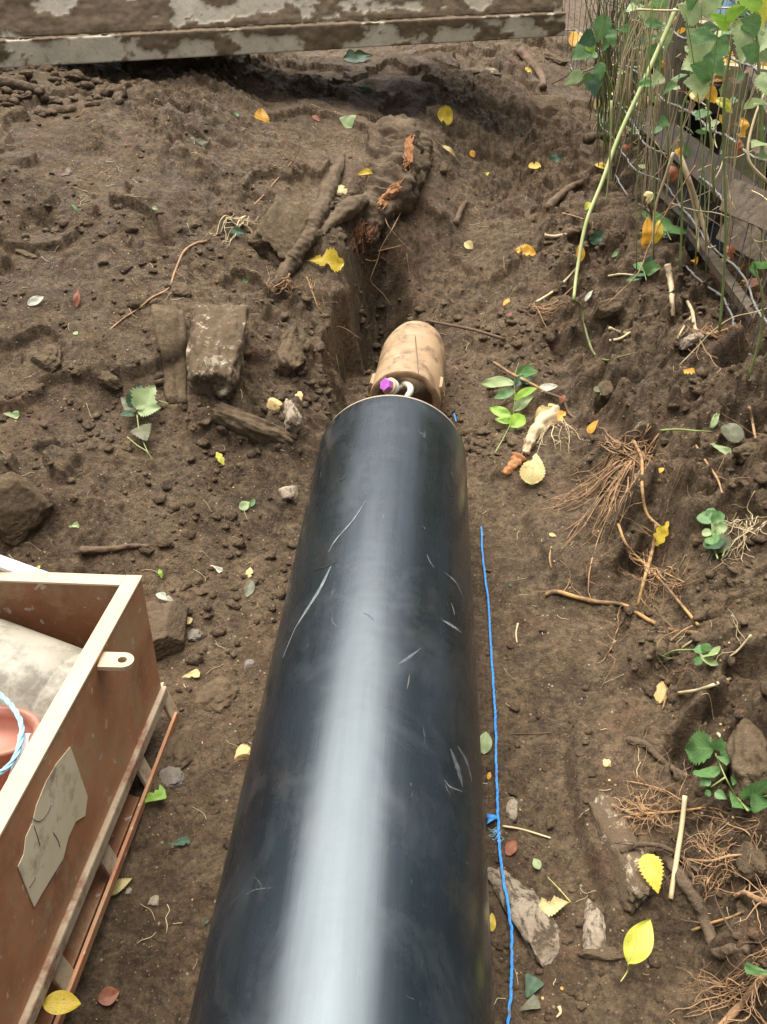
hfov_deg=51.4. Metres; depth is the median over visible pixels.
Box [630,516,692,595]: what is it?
root
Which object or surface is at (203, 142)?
fallen leaf
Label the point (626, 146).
hanging leaf
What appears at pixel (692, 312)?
twig
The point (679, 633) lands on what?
root
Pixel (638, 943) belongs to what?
fallen leaf
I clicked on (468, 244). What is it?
fallen leaf
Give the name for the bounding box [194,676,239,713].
stone
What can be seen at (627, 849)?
root
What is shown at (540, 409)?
fallen leaf
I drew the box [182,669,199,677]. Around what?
fallen leaf
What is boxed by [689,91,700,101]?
hanging leaf
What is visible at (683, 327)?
twig
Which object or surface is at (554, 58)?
stone
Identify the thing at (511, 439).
loose earth
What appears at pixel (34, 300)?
fallen leaf
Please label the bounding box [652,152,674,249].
cane
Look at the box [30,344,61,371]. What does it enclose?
stone
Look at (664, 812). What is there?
root
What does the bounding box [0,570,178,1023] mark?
steel tank
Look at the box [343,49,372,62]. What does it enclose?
fallen leaf
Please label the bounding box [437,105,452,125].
fallen leaf
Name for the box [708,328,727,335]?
twig
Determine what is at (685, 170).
cane
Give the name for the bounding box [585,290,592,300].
fallen leaf
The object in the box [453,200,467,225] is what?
root
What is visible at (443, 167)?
stone
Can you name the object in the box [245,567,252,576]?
fallen leaf
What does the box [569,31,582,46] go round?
fallen leaf
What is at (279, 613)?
fine grit
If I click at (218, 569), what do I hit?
fallen leaf
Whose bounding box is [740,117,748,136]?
hanging leaf
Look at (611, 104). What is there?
thin stem
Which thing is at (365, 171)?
fallen leaf
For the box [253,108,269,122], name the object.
fallen leaf
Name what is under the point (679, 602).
root
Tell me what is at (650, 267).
ground plant
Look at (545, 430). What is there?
root tuft
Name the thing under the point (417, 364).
bent wire
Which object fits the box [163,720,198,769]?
stone
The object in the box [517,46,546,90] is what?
root
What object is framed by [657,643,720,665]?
ground plant
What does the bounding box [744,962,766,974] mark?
fallen leaf
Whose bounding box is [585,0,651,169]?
green stalks
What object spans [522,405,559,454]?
split root
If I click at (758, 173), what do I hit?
cane
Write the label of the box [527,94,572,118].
stone
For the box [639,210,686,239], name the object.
ground plant
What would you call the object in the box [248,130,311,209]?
root
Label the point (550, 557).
root
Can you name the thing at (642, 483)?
root
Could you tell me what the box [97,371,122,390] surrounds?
stone
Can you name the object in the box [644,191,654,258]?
cane
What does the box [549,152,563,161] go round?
fallen leaf
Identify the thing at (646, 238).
hanging leaf
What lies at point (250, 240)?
stone
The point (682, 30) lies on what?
weed leaves
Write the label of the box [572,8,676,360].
leaning stem
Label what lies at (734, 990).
root tuft
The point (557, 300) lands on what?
twig
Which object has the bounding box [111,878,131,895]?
fallen leaf
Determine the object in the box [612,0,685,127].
dry stalks
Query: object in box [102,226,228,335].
root
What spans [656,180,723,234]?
board
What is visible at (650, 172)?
dry stalks
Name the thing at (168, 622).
stone
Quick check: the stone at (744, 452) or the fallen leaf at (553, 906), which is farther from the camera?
the stone at (744, 452)
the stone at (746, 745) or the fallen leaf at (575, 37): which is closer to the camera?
the stone at (746, 745)
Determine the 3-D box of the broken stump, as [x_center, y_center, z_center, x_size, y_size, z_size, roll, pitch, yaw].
[-0.058,-1.385,3.712,0.435,0.665,1.805,7,37,10]
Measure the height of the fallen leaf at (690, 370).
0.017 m
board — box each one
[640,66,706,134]
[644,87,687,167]
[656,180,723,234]
[716,216,766,261]
[719,179,766,230]
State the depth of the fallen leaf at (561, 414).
2.84 m
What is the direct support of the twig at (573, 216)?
on the ground
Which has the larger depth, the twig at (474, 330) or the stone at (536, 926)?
the twig at (474, 330)
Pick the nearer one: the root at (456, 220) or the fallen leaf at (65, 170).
the fallen leaf at (65, 170)
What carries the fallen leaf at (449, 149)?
on the ground
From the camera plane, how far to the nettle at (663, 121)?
3.07 m
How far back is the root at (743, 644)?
1.72 m
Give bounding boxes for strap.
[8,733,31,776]
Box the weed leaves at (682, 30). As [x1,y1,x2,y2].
[608,16,744,148]
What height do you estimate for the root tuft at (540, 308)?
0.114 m
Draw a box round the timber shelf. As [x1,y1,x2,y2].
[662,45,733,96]
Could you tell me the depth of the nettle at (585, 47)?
3.42 m
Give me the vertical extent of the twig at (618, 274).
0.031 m
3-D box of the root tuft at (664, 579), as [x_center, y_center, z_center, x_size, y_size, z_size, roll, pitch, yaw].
[0.697,0.158,2.096,0.110,0.214,0.311,-3,37,-4]
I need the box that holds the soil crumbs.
[0,61,766,1023]
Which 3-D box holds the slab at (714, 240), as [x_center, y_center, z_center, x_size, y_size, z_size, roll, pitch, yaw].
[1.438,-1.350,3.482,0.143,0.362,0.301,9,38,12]
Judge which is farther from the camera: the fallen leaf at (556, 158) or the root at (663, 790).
the fallen leaf at (556, 158)
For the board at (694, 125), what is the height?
0.904 m
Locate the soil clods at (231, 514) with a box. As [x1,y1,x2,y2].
[0,179,329,680]
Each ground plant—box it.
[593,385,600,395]
[625,256,660,281]
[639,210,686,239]
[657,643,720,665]
[696,508,731,559]
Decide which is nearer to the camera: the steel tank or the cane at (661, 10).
the steel tank
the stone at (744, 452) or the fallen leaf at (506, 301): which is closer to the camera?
the stone at (744, 452)
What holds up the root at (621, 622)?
on the ground
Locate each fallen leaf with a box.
[3,411,19,418]
[27,296,43,305]
[42,990,80,1014]
[61,166,69,175]
[68,521,78,527]
[73,288,79,306]
[98,986,119,1005]
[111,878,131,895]
[145,785,166,801]
[156,592,173,600]
[158,569,162,577]
[167,836,190,844]
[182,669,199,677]
[187,617,192,623]
[190,137,208,151]
[211,565,222,572]
[215,452,224,464]
[230,225,244,235]
[239,501,248,510]
[244,580,254,596]
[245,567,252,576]
[249,499,254,506]
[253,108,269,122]
[307,247,343,271]
[312,115,319,120]
[337,185,346,193]
[339,115,355,127]
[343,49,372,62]
[357,87,372,93]
[358,168,372,174]
[435,140,455,156]
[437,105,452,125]
[464,240,472,248]
[480,732,491,753]
[490,913,495,931]
[503,298,509,305]
[505,841,516,854]
[515,244,535,255]
[519,454,545,484]
[520,995,540,1010]
[525,973,543,997]
[528,162,540,168]
[532,858,541,868]
[535,403,554,417]
[537,383,557,390]
[538,877,570,915]
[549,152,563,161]
[557,411,565,421]
[559,395,564,402]
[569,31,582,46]
[576,244,584,260]
[584,202,590,209]
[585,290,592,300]
[587,420,597,432]
[589,230,604,244]
[595,162,610,168]
[620,919,653,981]
[637,853,663,893]
[653,521,668,545]
[683,368,694,373]
[712,443,730,454]
[721,423,743,442]
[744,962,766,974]
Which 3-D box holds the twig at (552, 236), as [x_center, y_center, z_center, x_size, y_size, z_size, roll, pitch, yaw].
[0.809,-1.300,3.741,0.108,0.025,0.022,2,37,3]
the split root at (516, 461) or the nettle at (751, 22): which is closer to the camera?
the nettle at (751, 22)
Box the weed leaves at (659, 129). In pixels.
[619,0,764,161]
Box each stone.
[0,471,52,547]
[14,249,37,258]
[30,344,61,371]
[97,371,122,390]
[125,887,131,894]
[146,598,188,660]
[148,895,158,905]
[159,766,184,787]
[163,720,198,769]
[172,282,191,297]
[186,302,249,399]
[187,629,201,641]
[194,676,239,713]
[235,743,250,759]
[244,659,254,668]
[247,233,261,244]
[250,194,316,259]
[267,398,281,410]
[273,333,306,376]
[279,485,297,503]
[283,398,302,432]
[295,391,302,400]
[440,161,447,172]
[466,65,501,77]
[487,867,559,967]
[506,797,517,823]
[524,210,537,221]
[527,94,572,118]
[543,51,568,65]
[577,947,624,961]
[582,898,608,951]
[589,791,655,914]
[593,297,624,318]
[598,380,613,398]
[602,759,610,766]
[654,633,669,664]
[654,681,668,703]
[659,820,687,840]
[679,333,704,349]
[726,718,766,805]
[732,442,757,463]
[735,841,766,881]
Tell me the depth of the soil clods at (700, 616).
1.91 m
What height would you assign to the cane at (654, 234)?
0.436 m
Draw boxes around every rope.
[0,692,24,774]
[480,526,513,1023]
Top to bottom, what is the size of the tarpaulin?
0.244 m
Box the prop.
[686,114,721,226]
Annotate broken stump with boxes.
[271,114,432,302]
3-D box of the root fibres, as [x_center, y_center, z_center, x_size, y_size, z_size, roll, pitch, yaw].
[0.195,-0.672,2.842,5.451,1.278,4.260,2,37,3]
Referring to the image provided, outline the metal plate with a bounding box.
[0,0,565,68]
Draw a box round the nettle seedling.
[685,730,766,812]
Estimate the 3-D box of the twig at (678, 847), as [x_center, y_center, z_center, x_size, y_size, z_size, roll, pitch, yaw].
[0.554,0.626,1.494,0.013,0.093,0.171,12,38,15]
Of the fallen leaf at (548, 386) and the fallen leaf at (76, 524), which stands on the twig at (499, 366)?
the fallen leaf at (548, 386)
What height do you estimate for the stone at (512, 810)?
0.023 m
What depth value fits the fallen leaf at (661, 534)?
2.15 m
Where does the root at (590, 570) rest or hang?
on the ground
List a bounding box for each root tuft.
[210,215,257,247]
[264,273,299,298]
[523,418,580,456]
[528,299,571,332]
[540,424,658,554]
[596,421,672,476]
[602,781,698,851]
[619,544,698,616]
[665,320,752,368]
[669,938,766,1023]
[679,814,766,901]
[701,491,766,569]
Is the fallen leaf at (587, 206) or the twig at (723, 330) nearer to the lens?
the twig at (723, 330)
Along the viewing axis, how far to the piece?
2.54 m
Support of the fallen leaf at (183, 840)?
on the ground
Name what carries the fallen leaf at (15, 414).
on the ground
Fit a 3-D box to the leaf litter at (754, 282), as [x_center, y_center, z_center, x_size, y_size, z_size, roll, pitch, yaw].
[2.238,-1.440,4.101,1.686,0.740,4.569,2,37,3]
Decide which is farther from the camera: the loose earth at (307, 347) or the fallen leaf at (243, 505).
the loose earth at (307, 347)
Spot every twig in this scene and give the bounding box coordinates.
[426,320,505,340]
[492,361,544,391]
[494,732,551,733]
[502,825,550,838]
[535,268,575,302]
[541,286,572,307]
[544,233,566,237]
[556,1006,561,1017]
[562,212,584,219]
[608,273,633,276]
[608,327,630,334]
[609,331,630,341]
[664,263,674,316]
[668,795,687,899]
[677,311,701,339]
[677,677,731,694]
[682,640,692,648]
[685,299,707,336]
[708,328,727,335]
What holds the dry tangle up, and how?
on the ground
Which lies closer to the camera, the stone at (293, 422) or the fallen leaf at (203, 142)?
the stone at (293, 422)
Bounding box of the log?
[632,106,758,216]
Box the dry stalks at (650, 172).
[611,68,694,218]
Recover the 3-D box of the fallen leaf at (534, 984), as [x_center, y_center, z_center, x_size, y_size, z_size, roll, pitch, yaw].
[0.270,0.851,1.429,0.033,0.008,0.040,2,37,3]
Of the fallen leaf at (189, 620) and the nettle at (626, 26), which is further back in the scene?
the nettle at (626, 26)
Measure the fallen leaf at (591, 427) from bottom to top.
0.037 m
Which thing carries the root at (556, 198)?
on the ground
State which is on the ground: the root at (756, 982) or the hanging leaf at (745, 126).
the root at (756, 982)
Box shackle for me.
[398,380,413,396]
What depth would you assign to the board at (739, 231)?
2.96 m
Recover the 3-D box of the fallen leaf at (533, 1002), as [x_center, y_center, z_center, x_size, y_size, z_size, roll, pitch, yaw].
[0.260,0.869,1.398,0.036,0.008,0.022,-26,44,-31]
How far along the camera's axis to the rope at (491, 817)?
1.70 m
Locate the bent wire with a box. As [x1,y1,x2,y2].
[413,335,420,393]
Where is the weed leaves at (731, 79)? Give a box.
[617,0,766,153]
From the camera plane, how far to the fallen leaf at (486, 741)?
1.84 m
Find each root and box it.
[0,76,44,93]
[79,543,148,553]
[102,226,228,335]
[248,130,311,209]
[303,267,360,338]
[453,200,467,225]
[501,452,526,476]
[515,623,518,642]
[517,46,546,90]
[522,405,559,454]
[533,379,589,422]
[534,560,698,646]
[544,179,583,210]
[549,546,551,567]
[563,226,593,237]
[582,131,616,143]
[584,542,621,593]
[588,595,651,680]
[593,832,699,893]
[613,523,699,625]
[614,782,751,835]
[619,439,696,526]
[621,474,677,610]
[622,717,694,796]
[624,748,686,820]
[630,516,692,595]
[654,848,766,960]
[656,653,697,709]
[669,625,692,641]
[683,817,762,893]
[691,911,741,931]
[693,810,760,889]
[695,444,762,493]
[700,968,766,1023]
[712,609,751,663]
[715,869,766,933]
[723,406,766,439]
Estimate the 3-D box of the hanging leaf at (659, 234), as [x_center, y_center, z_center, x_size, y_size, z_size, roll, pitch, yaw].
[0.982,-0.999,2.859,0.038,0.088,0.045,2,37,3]
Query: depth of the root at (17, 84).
3.48 m
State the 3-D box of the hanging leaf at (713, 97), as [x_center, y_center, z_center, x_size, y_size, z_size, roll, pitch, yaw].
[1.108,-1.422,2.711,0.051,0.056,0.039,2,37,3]
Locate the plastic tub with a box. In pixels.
[0,705,40,790]
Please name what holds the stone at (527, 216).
on the ground
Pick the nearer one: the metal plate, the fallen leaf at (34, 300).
the fallen leaf at (34, 300)
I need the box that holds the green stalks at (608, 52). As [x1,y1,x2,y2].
[585,0,634,126]
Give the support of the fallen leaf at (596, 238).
on the ground
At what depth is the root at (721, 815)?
1.42 m
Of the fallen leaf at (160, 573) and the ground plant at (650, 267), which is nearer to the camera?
the fallen leaf at (160, 573)
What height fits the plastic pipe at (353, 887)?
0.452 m
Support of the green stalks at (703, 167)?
on the ground
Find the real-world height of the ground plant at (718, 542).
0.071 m
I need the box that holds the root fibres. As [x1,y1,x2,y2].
[0,63,761,1004]
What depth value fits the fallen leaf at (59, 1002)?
1.29 m
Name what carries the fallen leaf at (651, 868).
on the root at (627, 849)
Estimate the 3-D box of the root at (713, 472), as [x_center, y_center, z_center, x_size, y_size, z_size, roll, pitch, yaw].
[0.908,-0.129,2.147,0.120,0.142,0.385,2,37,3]
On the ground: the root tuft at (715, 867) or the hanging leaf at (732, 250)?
the root tuft at (715, 867)
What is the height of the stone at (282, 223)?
0.233 m
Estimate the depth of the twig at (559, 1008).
1.39 m
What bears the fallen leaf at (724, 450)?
on the ground
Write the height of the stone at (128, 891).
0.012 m
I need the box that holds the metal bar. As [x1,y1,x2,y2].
[0,555,46,571]
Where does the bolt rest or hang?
attached to the shackle
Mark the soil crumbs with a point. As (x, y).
(568, 991)
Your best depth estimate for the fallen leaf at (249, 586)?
2.25 m
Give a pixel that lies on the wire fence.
(679, 42)
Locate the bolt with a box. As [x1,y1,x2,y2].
[380,378,398,394]
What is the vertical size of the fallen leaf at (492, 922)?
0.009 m
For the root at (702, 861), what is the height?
0.165 m
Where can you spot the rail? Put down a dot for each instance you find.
(715, 264)
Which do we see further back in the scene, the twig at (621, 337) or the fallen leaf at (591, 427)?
the twig at (621, 337)
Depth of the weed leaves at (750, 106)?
3.51 m
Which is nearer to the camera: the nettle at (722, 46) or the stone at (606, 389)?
the nettle at (722, 46)
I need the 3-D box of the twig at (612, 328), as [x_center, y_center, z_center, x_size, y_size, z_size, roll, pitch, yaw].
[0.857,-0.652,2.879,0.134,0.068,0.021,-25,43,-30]
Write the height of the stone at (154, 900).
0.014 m
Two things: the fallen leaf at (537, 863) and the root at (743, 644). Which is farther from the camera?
the root at (743, 644)
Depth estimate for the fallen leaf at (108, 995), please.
1.43 m
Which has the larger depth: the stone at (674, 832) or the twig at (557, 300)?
the twig at (557, 300)
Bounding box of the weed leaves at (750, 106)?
[604,13,757,203]
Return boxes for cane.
[606,165,695,304]
[637,7,728,11]
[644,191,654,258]
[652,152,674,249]
[674,148,710,245]
[682,171,699,251]
[746,93,766,183]
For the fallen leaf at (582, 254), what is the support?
on the ground
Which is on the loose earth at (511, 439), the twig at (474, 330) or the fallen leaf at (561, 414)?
the twig at (474, 330)
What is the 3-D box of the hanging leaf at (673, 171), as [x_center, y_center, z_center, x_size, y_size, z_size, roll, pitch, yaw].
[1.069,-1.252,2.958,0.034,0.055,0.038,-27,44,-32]
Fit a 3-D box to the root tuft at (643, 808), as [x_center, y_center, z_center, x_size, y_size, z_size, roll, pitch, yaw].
[0.515,0.589,1.589,0.166,0.106,0.168,2,37,3]
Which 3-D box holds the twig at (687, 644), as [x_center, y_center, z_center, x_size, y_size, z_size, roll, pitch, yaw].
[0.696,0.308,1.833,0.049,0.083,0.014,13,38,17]
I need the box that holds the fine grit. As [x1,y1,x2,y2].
[1,71,764,1019]
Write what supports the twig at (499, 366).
on the loose earth at (511, 439)
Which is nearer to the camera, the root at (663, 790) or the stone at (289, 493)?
the root at (663, 790)
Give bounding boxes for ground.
[0,0,766,1023]
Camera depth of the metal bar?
1.72 m
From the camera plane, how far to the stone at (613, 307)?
3.05 m
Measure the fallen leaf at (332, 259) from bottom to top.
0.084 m
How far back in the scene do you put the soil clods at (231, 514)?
2.45 m
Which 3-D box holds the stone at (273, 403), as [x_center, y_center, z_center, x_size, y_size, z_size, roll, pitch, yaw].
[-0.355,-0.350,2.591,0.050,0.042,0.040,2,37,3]
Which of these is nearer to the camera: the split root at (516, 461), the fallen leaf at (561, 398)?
the split root at (516, 461)
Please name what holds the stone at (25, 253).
on the ground
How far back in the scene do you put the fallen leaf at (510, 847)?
1.64 m
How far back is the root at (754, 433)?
2.35 m
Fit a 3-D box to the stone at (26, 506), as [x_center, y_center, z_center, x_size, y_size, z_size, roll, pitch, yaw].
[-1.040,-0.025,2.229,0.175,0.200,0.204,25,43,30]
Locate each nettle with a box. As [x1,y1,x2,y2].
[564,15,622,122]
[615,0,670,95]
[637,17,729,268]
[639,0,676,158]
[677,0,724,201]
[683,0,766,331]
[738,0,766,159]
[747,261,766,379]
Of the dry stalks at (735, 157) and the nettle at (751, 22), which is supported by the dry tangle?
the dry stalks at (735, 157)
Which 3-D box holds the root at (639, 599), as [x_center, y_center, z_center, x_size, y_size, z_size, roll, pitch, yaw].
[0.730,0.067,2.074,0.150,0.264,0.331,2,37,3]
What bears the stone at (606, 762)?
on the ground
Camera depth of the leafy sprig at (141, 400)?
2.51 m
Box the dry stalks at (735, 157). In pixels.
[705,0,766,278]
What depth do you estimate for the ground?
2.53 m
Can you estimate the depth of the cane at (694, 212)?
2.82 m
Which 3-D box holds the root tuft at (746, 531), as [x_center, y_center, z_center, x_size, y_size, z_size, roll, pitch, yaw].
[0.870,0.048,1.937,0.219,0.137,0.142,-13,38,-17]
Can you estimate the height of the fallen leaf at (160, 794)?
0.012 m
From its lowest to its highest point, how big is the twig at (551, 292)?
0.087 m
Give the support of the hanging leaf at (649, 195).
hanging from the cane at (650, 210)
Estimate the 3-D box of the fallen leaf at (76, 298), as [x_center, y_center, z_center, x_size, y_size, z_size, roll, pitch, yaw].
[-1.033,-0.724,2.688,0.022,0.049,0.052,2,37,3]
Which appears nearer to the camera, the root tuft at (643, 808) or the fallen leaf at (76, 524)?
the root tuft at (643, 808)
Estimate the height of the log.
0.151 m
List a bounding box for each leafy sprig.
[120,385,168,460]
[480,362,537,453]
[660,414,719,431]
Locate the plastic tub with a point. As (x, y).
(9, 729)
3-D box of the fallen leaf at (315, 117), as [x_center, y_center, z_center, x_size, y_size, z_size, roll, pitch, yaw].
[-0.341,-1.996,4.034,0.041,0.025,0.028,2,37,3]
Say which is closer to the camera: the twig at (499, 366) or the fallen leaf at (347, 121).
the twig at (499, 366)
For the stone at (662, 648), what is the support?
on the ground
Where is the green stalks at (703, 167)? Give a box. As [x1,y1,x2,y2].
[636,0,765,279]
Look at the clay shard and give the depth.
2.62 m
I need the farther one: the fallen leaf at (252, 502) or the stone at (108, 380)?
the stone at (108, 380)
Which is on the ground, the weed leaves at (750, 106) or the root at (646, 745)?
the root at (646, 745)
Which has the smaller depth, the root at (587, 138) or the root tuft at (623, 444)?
the root tuft at (623, 444)
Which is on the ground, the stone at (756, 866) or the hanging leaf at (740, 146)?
the stone at (756, 866)
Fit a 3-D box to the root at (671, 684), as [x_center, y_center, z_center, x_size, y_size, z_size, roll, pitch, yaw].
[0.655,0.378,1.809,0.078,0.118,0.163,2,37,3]
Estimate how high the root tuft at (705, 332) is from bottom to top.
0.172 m
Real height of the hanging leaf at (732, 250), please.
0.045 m
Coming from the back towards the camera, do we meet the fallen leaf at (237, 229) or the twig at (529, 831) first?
the fallen leaf at (237, 229)
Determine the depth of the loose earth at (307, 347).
3.06 m
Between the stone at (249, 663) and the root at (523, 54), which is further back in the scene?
the root at (523, 54)
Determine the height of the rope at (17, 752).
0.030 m
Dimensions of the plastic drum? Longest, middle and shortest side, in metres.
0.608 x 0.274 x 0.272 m
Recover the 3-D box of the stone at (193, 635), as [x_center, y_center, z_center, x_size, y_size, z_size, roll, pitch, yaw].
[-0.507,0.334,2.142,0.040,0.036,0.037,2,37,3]
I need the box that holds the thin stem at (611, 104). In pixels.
[605,101,612,203]
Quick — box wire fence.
[556,0,766,355]
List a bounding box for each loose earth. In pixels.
[0,64,143,125]
[288,191,389,421]
[361,290,566,457]
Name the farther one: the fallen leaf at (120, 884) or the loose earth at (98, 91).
the loose earth at (98, 91)
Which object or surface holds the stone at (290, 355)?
on the ground
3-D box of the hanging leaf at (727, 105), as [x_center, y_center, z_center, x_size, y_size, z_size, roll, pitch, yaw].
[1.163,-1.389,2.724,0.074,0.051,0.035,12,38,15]
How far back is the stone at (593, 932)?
1.49 m
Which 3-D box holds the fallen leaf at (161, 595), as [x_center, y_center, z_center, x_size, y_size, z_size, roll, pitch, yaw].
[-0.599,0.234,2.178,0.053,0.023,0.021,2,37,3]
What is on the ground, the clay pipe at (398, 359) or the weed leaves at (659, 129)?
the clay pipe at (398, 359)
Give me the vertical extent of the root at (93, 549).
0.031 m
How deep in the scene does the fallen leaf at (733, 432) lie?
2.32 m
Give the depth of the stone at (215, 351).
2.56 m
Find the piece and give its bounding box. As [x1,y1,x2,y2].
[212,402,297,444]
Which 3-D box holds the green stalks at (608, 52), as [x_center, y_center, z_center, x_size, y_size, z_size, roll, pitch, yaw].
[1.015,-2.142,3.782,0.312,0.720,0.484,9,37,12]
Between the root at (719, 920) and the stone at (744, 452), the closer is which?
the root at (719, 920)
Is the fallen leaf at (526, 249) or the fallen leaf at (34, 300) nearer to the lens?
the fallen leaf at (34, 300)
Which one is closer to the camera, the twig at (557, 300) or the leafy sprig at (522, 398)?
the leafy sprig at (522, 398)
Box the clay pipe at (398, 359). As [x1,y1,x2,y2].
[367,321,445,409]
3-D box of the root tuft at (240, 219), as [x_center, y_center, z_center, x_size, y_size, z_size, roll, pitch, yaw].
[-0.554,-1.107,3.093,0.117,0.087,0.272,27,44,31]
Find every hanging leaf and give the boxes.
[623,143,629,151]
[641,217,652,248]
[644,191,653,203]
[654,220,663,244]
[669,166,677,181]
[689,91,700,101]
[705,85,717,102]
[716,97,732,112]
[726,245,735,258]
[734,139,743,155]
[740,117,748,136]
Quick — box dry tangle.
[593,0,766,364]
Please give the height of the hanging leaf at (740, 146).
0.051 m
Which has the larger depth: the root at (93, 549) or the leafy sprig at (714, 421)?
the leafy sprig at (714, 421)
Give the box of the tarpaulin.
[716,0,749,17]
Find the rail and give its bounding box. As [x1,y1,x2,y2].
[687,227,763,331]
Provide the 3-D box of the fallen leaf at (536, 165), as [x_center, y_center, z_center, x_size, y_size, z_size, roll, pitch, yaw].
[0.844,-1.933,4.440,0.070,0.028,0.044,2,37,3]
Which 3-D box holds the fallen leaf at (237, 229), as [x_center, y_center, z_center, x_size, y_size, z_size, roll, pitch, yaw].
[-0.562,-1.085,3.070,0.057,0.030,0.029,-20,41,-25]
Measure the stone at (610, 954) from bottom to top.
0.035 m
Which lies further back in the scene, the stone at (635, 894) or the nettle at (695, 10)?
the nettle at (695, 10)
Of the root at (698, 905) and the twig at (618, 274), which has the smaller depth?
the root at (698, 905)
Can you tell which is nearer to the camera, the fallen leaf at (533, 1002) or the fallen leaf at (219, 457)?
the fallen leaf at (533, 1002)
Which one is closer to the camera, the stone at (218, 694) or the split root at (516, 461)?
the stone at (218, 694)
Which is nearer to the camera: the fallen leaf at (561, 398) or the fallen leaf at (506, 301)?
the fallen leaf at (561, 398)
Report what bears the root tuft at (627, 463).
on the ground
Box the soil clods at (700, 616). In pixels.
[543,219,766,967]
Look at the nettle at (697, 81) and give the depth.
1.98 m
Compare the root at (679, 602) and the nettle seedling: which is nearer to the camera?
the nettle seedling
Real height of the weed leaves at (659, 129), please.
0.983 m
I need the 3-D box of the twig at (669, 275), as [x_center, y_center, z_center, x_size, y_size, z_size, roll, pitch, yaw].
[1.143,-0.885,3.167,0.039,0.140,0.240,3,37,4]
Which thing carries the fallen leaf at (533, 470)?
on the ground
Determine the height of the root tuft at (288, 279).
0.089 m
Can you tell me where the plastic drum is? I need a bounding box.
[0,618,82,720]
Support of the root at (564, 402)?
on the ground
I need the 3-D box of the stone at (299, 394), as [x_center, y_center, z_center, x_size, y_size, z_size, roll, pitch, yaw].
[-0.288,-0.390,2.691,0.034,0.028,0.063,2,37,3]
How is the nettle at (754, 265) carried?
on the ground
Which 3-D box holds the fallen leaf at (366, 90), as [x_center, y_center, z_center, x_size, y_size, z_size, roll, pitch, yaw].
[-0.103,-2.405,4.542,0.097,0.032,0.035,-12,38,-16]
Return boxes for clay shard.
[151,304,187,403]
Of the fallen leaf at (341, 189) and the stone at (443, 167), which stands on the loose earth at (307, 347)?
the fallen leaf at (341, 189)
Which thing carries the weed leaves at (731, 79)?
attached to the wire fence
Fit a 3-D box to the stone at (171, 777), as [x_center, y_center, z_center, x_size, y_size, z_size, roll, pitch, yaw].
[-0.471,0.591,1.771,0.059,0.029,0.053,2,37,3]
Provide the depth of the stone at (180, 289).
2.76 m
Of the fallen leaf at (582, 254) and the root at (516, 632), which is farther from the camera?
the fallen leaf at (582, 254)
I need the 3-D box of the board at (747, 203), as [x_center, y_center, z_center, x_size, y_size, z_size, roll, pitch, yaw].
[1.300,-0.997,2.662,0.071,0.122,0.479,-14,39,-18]
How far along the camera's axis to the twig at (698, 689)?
1.72 m
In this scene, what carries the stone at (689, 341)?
on the ground
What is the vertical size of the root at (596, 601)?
0.220 m
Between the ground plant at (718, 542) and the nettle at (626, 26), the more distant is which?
the nettle at (626, 26)
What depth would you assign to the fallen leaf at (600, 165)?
4.49 m
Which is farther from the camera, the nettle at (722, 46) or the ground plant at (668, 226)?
the ground plant at (668, 226)
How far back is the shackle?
2.82 m
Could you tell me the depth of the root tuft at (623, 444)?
2.45 m
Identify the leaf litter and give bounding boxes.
[612,99,762,299]
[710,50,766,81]
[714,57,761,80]
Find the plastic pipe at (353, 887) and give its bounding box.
[188,395,494,1023]
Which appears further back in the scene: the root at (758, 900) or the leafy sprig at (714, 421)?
the leafy sprig at (714, 421)
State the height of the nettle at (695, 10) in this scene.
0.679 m
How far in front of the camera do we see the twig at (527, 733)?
1.88 m

